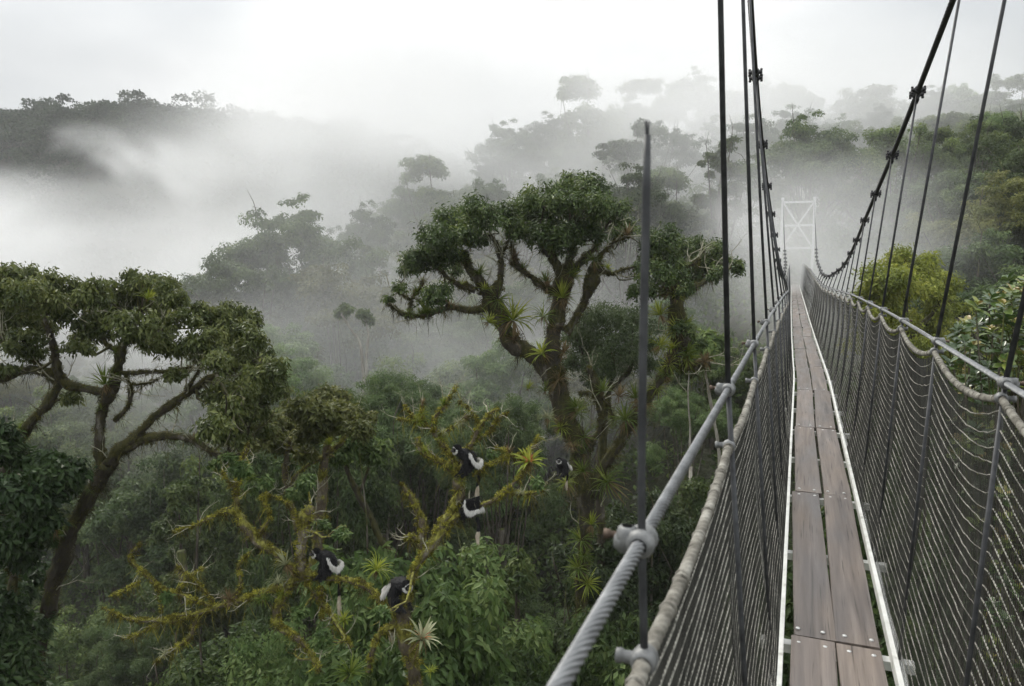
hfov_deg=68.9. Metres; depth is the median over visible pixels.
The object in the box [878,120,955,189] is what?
forest tree
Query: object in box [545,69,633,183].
forest tree
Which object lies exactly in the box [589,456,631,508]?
bromeliad
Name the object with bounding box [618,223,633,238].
bromeliad
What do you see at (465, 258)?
bromeliad
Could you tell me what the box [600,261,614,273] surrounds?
bromeliad
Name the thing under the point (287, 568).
bromeliad
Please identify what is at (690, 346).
bromeliad
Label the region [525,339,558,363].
bromeliad
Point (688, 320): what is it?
bromeliad
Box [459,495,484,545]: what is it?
colobus monkey
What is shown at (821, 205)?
forest tree
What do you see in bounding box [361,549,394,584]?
bromeliad
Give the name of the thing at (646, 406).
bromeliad
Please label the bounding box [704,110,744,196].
forest tree
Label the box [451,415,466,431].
bromeliad
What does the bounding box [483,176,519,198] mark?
forest tree
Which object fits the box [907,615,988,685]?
forest tree
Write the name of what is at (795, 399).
forest tree
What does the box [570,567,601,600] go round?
bromeliad
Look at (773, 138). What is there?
forest tree
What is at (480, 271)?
bromeliad
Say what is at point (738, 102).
forest tree
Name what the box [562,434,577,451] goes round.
bromeliad
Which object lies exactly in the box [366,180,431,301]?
forest tree
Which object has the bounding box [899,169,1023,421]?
forest tree
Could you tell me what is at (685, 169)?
forest tree
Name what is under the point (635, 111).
forest tree
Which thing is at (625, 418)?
bromeliad
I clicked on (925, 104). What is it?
forest tree
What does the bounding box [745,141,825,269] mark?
forest tree
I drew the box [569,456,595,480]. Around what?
bromeliad
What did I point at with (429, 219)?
forest tree
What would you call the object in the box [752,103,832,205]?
forest tree
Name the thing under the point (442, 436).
bromeliad
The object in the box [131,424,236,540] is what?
forest tree
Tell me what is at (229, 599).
bromeliad
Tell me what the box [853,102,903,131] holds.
forest tree
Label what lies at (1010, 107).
forest tree
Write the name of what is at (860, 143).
forest tree
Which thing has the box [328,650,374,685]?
bromeliad
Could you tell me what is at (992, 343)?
glossy tree
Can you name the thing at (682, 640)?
suspension footbridge
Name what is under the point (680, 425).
forest tree
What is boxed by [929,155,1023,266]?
forest tree
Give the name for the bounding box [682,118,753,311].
forest tree
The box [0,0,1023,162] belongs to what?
sky
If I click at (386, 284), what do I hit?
forest tree
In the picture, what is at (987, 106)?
forest tree
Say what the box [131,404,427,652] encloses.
forest tree
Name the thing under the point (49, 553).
forest tree
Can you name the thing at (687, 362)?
bromeliad
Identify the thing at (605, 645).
forest tree
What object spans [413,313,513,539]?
forest tree
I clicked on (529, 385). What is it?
bromeliad
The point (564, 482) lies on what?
bromeliad
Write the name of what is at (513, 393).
forest tree
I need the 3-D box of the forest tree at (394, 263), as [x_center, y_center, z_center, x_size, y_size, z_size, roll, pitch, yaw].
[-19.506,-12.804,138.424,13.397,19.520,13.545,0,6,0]
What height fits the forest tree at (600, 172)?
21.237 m
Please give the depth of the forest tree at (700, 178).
91.03 m
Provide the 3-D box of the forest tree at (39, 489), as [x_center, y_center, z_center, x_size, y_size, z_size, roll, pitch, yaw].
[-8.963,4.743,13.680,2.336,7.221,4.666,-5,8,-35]
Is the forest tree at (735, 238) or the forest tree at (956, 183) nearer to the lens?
the forest tree at (956, 183)
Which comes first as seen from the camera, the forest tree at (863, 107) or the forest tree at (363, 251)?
the forest tree at (363, 251)
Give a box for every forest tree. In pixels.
[0,352,25,405]
[0,376,46,422]
[0,382,144,576]
[0,393,43,422]
[0,417,96,685]
[1,405,35,446]
[9,343,84,397]
[21,383,62,437]
[26,605,77,685]
[40,546,81,564]
[46,354,95,376]
[46,465,140,600]
[48,599,156,685]
[55,375,95,422]
[57,395,168,473]
[57,405,197,596]
[69,427,255,645]
[77,471,162,633]
[77,621,182,685]
[79,375,119,393]
[82,346,112,381]
[119,344,168,391]
[119,376,155,408]
[125,349,153,391]
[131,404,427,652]
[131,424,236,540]
[132,586,304,685]
[133,448,240,685]
[135,381,206,444]
[135,383,183,413]
[149,334,186,369]
[161,515,292,648]
[163,358,274,534]
[174,245,323,420]
[176,356,188,386]
[183,371,271,431]
[203,190,391,373]
[205,320,370,546]
[206,342,335,631]
[212,257,286,407]
[218,601,366,685]
[226,566,496,685]
[231,250,421,452]
[232,383,402,643]
[270,440,402,664]
[273,526,646,685]
[280,309,365,385]
[299,318,436,392]
[326,200,403,288]
[328,369,469,565]
[332,267,394,345]
[338,268,399,283]
[340,341,510,570]
[349,228,415,371]
[351,293,496,378]
[360,371,476,616]
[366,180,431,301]
[376,250,399,276]
[386,154,482,299]
[386,232,408,280]
[390,250,433,334]
[397,470,522,576]
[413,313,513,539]
[414,211,483,315]
[422,208,553,321]
[424,252,537,315]
[426,392,572,630]
[442,337,561,609]
[446,177,536,309]
[451,184,503,201]
[455,605,672,685]
[456,341,549,504]
[458,503,574,677]
[462,115,540,201]
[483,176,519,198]
[483,259,622,452]
[484,337,598,530]
[487,160,540,196]
[496,621,584,684]
[507,606,594,666]
[517,111,586,189]
[521,171,574,226]
[528,130,617,186]
[528,358,672,524]
[537,221,651,333]
[543,222,626,346]
[544,159,562,217]
[544,484,763,685]
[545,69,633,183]
[551,139,595,219]
[560,296,665,596]
[575,182,746,305]
[577,162,704,401]
[589,132,620,184]
[592,118,706,199]
[593,128,628,187]
[606,76,691,130]
[606,136,684,200]
[615,120,639,185]
[626,162,733,306]
[627,133,663,185]
[628,297,706,427]
[635,387,734,522]
[642,66,737,177]
[656,475,727,585]
[661,348,787,454]
[668,117,744,186]
[673,127,705,175]
[682,107,728,194]
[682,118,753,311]
[691,106,791,253]
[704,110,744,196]
[707,119,758,216]
[715,478,975,685]
[726,74,815,131]
[733,107,860,269]
[740,133,819,219]
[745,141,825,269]
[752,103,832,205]
[761,82,827,120]
[768,165,895,246]
[780,347,878,453]
[782,129,894,258]
[800,109,835,126]
[818,115,987,248]
[819,113,863,168]
[820,496,950,668]
[821,83,917,126]
[836,243,976,479]
[840,119,884,154]
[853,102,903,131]
[873,207,1023,550]
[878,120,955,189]
[878,611,978,685]
[879,169,1016,266]
[888,118,1023,202]
[890,114,951,166]
[894,113,915,129]
[896,84,965,124]
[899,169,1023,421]
[906,111,975,172]
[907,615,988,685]
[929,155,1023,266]
[930,82,987,113]
[930,109,1021,187]
[938,105,1023,183]
[958,72,1023,110]
[959,105,1023,165]
[964,102,1003,136]
[978,142,1023,264]
[985,98,1023,119]
[985,99,1021,110]
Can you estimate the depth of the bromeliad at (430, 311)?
19.93 m
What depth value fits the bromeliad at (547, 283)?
19.80 m
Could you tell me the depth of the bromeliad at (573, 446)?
19.61 m
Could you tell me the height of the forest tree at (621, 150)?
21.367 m
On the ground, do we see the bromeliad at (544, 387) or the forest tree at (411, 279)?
the forest tree at (411, 279)
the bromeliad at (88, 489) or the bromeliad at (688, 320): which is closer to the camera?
the bromeliad at (88, 489)
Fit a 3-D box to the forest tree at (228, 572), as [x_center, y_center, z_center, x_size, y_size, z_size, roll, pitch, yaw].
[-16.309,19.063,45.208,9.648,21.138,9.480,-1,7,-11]
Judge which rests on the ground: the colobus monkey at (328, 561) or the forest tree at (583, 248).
the forest tree at (583, 248)
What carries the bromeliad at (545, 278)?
attached to the mossy tree at (579, 200)
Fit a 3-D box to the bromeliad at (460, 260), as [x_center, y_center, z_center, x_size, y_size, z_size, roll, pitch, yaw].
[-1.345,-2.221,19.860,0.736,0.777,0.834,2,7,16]
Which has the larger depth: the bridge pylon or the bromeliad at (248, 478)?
the bridge pylon
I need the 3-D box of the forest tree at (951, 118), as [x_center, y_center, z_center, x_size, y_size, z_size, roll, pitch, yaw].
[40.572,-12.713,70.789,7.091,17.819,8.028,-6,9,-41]
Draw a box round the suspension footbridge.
[546,0,1023,685]
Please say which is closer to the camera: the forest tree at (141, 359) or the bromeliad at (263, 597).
the bromeliad at (263, 597)
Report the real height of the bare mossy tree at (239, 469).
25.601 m
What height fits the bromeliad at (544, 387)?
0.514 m
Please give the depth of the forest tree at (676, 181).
65.53 m
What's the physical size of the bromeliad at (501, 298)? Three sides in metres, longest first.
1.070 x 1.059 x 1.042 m
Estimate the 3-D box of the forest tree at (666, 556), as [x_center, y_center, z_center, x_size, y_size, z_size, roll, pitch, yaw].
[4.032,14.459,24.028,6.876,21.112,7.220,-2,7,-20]
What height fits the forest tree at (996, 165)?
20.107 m
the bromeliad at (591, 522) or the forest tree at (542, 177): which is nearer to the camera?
the bromeliad at (591, 522)
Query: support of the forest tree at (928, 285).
on the ground
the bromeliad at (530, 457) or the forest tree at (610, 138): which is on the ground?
the forest tree at (610, 138)
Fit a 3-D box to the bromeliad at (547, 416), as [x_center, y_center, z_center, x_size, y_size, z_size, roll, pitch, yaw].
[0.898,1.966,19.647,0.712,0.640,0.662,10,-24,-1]
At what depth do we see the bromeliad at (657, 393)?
20.09 m
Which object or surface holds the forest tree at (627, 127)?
on the ground
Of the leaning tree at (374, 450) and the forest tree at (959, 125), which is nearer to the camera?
the leaning tree at (374, 450)
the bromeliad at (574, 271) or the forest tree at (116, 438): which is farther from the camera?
the forest tree at (116, 438)
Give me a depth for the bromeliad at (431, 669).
11.23 m
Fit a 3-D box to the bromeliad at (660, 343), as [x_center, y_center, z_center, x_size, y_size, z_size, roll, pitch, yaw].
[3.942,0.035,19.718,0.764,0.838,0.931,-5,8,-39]
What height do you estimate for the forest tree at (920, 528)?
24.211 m
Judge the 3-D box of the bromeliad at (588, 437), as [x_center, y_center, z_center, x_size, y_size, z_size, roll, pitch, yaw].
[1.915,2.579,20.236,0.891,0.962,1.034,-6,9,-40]
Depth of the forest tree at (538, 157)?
110.22 m
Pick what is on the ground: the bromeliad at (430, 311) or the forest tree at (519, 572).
the forest tree at (519, 572)
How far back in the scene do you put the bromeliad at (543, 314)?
19.78 m
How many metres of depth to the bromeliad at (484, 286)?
19.51 m
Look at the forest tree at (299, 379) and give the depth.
45.30 m
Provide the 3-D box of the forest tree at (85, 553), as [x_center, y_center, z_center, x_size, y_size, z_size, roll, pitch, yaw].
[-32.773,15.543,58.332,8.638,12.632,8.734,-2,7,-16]
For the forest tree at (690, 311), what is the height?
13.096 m
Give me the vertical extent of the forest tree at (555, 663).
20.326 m
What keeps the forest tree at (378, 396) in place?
on the ground
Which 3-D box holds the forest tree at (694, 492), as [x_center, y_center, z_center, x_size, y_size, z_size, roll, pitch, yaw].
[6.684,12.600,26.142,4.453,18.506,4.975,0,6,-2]
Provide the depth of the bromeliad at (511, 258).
19.78 m
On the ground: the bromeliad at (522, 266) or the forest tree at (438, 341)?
the forest tree at (438, 341)
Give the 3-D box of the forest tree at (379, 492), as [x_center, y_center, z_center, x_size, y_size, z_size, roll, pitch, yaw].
[-8.184,14.245,31.862,7.598,25.136,7.325,3,7,25]
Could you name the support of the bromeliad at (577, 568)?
attached to the mossy tree at (579, 200)
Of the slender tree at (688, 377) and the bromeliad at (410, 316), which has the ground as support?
the slender tree at (688, 377)
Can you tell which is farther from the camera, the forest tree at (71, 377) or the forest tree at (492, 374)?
the forest tree at (71, 377)
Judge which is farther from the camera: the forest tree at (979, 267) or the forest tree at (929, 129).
the forest tree at (929, 129)
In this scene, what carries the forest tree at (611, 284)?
on the ground
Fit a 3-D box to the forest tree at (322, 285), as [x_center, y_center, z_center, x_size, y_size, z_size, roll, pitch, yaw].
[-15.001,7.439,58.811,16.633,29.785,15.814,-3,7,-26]
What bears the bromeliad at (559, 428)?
attached to the mossy tree at (579, 200)
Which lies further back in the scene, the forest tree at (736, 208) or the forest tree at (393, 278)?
the forest tree at (393, 278)
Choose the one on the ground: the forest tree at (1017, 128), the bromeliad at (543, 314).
the forest tree at (1017, 128)
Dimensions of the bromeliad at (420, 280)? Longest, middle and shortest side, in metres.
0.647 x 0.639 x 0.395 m
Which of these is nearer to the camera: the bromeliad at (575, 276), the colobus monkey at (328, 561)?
the colobus monkey at (328, 561)
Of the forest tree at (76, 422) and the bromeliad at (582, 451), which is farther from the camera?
the forest tree at (76, 422)
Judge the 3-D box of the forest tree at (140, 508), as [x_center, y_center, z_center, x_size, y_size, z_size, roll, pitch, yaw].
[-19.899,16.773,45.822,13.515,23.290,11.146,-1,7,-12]
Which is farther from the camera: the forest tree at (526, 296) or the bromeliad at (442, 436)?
the forest tree at (526, 296)
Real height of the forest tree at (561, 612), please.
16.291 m
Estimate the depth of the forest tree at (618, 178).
90.74 m
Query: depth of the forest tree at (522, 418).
35.33 m
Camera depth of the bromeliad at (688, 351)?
19.81 m
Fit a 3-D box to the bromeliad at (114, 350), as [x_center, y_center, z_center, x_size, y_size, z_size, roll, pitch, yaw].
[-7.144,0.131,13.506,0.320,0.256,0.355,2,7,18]
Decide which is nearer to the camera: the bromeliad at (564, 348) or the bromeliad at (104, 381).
the bromeliad at (104, 381)
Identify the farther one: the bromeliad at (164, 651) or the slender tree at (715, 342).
the slender tree at (715, 342)
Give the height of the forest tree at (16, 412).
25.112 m
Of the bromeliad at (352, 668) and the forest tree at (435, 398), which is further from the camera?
the forest tree at (435, 398)
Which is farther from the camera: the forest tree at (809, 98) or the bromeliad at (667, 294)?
the forest tree at (809, 98)
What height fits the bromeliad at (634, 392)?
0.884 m
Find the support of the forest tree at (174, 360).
on the ground
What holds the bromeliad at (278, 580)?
attached to the bare mossy tree at (239, 469)
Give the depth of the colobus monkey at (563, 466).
19.09 m
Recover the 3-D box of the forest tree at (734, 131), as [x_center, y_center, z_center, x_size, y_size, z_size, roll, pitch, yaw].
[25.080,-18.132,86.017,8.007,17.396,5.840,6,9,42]
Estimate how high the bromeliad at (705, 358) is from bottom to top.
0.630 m
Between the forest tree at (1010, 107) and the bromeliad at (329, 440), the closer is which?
the bromeliad at (329, 440)
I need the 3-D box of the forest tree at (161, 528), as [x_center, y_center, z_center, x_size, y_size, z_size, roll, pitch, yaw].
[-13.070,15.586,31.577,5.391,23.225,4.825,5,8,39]
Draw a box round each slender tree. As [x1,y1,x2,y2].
[333,302,375,394]
[674,369,702,533]
[691,327,732,464]
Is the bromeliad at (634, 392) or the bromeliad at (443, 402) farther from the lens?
the bromeliad at (634, 392)
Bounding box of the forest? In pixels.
[0,89,905,326]
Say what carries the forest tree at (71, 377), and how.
on the ground
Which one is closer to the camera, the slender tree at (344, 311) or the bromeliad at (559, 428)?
the bromeliad at (559, 428)
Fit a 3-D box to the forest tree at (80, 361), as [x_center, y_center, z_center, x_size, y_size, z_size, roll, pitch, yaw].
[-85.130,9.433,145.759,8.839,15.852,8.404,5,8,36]
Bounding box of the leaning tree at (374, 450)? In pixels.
[319,430,395,555]
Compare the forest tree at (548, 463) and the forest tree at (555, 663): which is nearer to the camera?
the forest tree at (555, 663)
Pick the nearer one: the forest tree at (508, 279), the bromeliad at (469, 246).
the bromeliad at (469, 246)
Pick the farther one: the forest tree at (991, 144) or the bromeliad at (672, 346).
the forest tree at (991, 144)
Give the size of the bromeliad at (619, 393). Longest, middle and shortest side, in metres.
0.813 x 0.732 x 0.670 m
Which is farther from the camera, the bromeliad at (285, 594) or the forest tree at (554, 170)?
the forest tree at (554, 170)
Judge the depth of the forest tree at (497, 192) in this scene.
83.66 m
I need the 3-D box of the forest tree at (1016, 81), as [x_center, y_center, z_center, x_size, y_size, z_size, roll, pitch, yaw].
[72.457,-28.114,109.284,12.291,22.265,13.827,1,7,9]
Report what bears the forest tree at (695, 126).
on the ground
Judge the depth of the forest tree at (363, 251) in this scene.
69.18 m
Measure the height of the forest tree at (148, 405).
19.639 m
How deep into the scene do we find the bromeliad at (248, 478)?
11.47 m
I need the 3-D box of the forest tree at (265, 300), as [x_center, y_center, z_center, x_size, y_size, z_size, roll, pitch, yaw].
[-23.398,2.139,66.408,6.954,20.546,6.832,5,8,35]
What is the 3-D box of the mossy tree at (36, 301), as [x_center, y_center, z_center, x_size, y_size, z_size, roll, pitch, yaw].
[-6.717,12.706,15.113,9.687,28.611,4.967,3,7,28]
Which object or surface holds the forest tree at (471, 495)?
on the ground
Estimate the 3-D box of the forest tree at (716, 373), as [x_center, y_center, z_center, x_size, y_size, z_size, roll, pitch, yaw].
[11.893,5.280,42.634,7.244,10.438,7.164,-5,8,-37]
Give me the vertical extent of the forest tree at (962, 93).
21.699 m
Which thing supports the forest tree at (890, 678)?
on the ground
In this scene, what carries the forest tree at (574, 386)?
on the ground
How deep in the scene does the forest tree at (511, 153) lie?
113.28 m
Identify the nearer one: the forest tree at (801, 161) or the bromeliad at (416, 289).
the bromeliad at (416, 289)
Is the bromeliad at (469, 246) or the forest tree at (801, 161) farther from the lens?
the forest tree at (801, 161)
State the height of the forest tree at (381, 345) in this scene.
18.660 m
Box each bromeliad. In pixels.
[46,512,77,544]
[83,362,121,401]
[84,484,93,495]
[108,346,125,356]
[135,286,156,301]
[158,646,172,661]
[219,587,237,608]
[240,472,260,485]
[249,587,275,609]
[263,572,292,591]
[270,547,294,578]
[273,587,288,601]
[319,436,337,453]
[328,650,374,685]
[330,610,352,627]
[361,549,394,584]
[401,616,439,664]
[403,308,417,320]
[409,282,424,297]
[413,276,428,286]
[413,297,438,315]
[413,405,430,418]
[413,414,427,427]
[416,444,432,454]
[422,663,437,679]
[426,305,437,317]
[436,429,447,442]
[437,395,450,409]
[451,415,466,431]
[452,250,468,271]
[459,252,472,263]
[462,238,480,252]
[465,261,492,278]
[476,281,491,290]
[480,307,502,329]
[483,287,513,314]
[486,296,540,341]
[503,445,512,454]
[504,252,519,264]
[504,329,527,346]
[508,245,523,262]
[511,445,546,481]
[515,260,529,272]
[523,379,535,391]
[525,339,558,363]
[529,297,555,325]
[534,272,553,296]
[534,377,555,395]
[535,406,557,427]
[539,271,552,284]
[544,323,560,334]
[544,365,575,397]
[545,291,575,312]
[546,276,574,309]
[550,416,568,440]
[552,340,572,361]
[555,472,578,500]
[558,396,594,427]
[561,554,594,586]
[562,260,581,281]
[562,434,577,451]
[562,522,598,557]
[563,440,584,452]
[564,394,587,410]
[565,261,584,290]
[565,423,599,452]
[569,442,589,462]
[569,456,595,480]
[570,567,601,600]
[575,546,593,564]
[578,249,606,273]
[582,510,604,535]
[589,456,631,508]
[592,375,612,395]
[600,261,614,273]
[605,398,649,440]
[607,382,630,402]
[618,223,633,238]
[620,381,649,406]
[627,398,657,416]
[647,374,669,402]
[648,297,673,326]
[649,331,672,358]
[652,365,676,389]
[657,352,681,378]
[659,282,676,302]
[660,339,682,352]
[662,346,686,369]
[663,314,693,344]
[668,284,688,305]
[671,310,699,337]
[677,340,701,362]
[677,348,696,363]
[677,350,700,373]
[681,340,699,351]
[694,351,717,371]
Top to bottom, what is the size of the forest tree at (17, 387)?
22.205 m
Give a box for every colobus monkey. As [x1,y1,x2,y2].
[309,548,344,619]
[379,574,413,641]
[451,444,483,496]
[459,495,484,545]
[556,457,572,490]
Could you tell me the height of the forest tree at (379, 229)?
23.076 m
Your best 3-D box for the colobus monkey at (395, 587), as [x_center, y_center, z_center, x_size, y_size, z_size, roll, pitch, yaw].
[-1.737,4.146,11.486,0.630,1.172,0.480,6,9,43]
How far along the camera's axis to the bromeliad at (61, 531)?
13.47 m
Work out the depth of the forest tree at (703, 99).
122.86 m
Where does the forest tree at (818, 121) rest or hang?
on the ground
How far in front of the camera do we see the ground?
193.32 m
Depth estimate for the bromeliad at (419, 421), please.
11.15 m
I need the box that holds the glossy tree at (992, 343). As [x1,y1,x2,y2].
[931,272,1023,685]
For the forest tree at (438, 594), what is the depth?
13.30 m
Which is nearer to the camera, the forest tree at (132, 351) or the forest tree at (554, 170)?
the forest tree at (554, 170)
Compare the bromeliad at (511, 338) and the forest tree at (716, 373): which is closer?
the bromeliad at (511, 338)
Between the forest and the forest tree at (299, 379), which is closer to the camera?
the forest tree at (299, 379)
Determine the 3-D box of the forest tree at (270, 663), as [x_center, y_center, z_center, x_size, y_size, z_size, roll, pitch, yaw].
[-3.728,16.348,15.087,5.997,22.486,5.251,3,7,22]
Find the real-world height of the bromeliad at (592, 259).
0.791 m
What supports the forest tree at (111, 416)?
on the ground
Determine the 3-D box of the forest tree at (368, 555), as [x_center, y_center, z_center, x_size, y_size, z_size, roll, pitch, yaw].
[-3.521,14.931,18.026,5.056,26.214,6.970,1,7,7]
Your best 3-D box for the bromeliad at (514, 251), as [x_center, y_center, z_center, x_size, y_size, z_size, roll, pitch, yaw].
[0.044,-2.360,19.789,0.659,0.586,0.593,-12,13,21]
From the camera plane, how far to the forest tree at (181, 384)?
112.57 m
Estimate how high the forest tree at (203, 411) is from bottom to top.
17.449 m
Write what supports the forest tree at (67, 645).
on the ground
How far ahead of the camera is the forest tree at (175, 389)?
60.83 m
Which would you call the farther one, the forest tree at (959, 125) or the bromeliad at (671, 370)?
the forest tree at (959, 125)
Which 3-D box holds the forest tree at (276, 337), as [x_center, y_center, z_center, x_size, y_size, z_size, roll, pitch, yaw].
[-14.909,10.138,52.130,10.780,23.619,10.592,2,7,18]
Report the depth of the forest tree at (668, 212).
59.57 m
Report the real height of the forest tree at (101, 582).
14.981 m
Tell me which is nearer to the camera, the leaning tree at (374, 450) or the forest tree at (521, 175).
the leaning tree at (374, 450)
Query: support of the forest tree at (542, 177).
on the ground
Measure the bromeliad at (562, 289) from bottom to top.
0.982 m
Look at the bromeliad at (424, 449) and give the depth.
11.22 m
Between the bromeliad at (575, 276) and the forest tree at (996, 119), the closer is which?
the bromeliad at (575, 276)
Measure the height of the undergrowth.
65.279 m
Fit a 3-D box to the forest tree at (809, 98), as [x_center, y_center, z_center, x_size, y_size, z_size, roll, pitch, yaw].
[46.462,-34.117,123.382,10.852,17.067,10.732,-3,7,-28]
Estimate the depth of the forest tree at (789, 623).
10.21 m
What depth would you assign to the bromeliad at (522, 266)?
19.85 m
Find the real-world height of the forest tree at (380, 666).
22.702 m
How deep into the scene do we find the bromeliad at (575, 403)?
19.81 m
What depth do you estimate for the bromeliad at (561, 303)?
19.68 m
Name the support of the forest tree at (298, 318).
on the ground
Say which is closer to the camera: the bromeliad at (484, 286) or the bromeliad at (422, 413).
the bromeliad at (422, 413)
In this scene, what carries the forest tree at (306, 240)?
on the ground
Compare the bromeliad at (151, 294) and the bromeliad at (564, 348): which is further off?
the bromeliad at (564, 348)
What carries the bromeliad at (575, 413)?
attached to the mossy tree at (579, 200)
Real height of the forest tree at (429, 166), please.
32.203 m
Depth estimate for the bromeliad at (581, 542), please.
20.50 m
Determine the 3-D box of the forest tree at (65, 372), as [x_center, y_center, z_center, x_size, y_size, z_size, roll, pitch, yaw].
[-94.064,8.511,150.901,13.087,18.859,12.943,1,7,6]
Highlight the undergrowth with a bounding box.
[16,162,1023,685]
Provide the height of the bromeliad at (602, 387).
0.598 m
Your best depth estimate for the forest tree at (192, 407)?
51.27 m
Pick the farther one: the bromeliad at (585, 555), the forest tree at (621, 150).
the forest tree at (621, 150)
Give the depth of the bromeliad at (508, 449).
11.24 m
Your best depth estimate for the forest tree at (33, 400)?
131.62 m
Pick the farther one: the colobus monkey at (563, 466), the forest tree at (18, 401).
the forest tree at (18, 401)
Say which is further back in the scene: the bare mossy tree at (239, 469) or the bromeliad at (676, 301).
the bromeliad at (676, 301)
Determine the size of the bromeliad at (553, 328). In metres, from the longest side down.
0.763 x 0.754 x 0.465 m
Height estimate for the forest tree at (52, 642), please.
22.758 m
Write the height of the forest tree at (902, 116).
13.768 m
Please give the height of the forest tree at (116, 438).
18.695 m
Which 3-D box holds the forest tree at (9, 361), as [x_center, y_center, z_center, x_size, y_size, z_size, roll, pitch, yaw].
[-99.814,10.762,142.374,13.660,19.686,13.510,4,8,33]
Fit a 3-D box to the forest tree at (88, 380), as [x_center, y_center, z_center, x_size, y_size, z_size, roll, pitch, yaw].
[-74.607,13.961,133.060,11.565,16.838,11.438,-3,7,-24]
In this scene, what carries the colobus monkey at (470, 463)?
on the bare mossy tree at (239, 469)
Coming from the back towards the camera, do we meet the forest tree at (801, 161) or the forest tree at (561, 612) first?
the forest tree at (801, 161)
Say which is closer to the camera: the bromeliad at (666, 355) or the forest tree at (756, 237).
the bromeliad at (666, 355)
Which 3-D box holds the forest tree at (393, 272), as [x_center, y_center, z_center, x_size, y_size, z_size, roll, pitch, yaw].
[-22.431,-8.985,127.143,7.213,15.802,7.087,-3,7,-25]
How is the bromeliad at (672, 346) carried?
attached to the mossy tree at (579, 200)
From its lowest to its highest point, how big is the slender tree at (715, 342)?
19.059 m
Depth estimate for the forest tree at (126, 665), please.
35.93 m
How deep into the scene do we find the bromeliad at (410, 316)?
19.95 m
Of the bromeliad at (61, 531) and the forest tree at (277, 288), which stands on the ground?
the forest tree at (277, 288)
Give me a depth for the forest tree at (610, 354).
21.99 m
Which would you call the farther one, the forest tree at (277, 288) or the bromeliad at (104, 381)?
the forest tree at (277, 288)
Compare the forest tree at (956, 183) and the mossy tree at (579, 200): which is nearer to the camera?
the mossy tree at (579, 200)
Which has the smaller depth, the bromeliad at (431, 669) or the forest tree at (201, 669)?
the bromeliad at (431, 669)
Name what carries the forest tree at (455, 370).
on the ground
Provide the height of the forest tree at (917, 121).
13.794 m
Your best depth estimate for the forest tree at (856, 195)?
49.91 m
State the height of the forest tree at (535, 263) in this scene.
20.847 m
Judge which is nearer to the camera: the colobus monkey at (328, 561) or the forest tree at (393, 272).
the colobus monkey at (328, 561)
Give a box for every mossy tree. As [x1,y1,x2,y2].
[0,261,294,684]
[99,362,563,685]
[230,379,379,611]
[376,167,746,643]
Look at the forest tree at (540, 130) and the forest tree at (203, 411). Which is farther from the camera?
the forest tree at (540, 130)
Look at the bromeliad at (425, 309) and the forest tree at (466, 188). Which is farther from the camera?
the forest tree at (466, 188)
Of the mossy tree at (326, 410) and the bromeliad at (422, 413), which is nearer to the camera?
the bromeliad at (422, 413)
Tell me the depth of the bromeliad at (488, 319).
19.63 m
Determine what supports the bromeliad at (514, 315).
attached to the mossy tree at (579, 200)
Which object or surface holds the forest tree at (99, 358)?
on the ground
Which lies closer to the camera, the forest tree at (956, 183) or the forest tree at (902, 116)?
the forest tree at (956, 183)
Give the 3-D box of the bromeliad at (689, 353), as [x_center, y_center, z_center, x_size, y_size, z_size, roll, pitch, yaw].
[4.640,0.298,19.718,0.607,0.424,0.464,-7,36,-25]
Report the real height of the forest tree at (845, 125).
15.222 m
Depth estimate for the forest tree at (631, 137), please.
97.83 m
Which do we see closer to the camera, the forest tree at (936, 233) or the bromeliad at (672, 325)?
the bromeliad at (672, 325)
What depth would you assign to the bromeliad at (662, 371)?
20.01 m
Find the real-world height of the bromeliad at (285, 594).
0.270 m
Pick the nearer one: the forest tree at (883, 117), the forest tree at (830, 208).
the forest tree at (830, 208)
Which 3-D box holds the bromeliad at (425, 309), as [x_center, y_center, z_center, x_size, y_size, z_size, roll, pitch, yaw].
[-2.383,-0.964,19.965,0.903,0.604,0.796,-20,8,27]
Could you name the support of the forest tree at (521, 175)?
on the ground
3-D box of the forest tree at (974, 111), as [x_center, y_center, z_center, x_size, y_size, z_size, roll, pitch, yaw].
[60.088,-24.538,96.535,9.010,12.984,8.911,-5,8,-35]
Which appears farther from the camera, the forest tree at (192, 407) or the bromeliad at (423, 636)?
the forest tree at (192, 407)
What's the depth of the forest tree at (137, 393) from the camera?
131.95 m
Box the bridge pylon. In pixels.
[776,197,816,324]
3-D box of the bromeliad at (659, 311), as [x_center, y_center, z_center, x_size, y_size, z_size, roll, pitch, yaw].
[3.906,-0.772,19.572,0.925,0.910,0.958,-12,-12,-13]
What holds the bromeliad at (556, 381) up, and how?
attached to the mossy tree at (579, 200)
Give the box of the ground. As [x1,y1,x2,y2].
[0,131,1022,685]
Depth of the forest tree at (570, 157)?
103.16 m
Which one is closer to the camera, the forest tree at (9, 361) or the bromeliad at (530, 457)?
the bromeliad at (530, 457)
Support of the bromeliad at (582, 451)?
attached to the mossy tree at (579, 200)
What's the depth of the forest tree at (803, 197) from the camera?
76.32 m
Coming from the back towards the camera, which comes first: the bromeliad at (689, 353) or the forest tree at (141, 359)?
the forest tree at (141, 359)
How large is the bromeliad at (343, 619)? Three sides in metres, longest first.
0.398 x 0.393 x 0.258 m

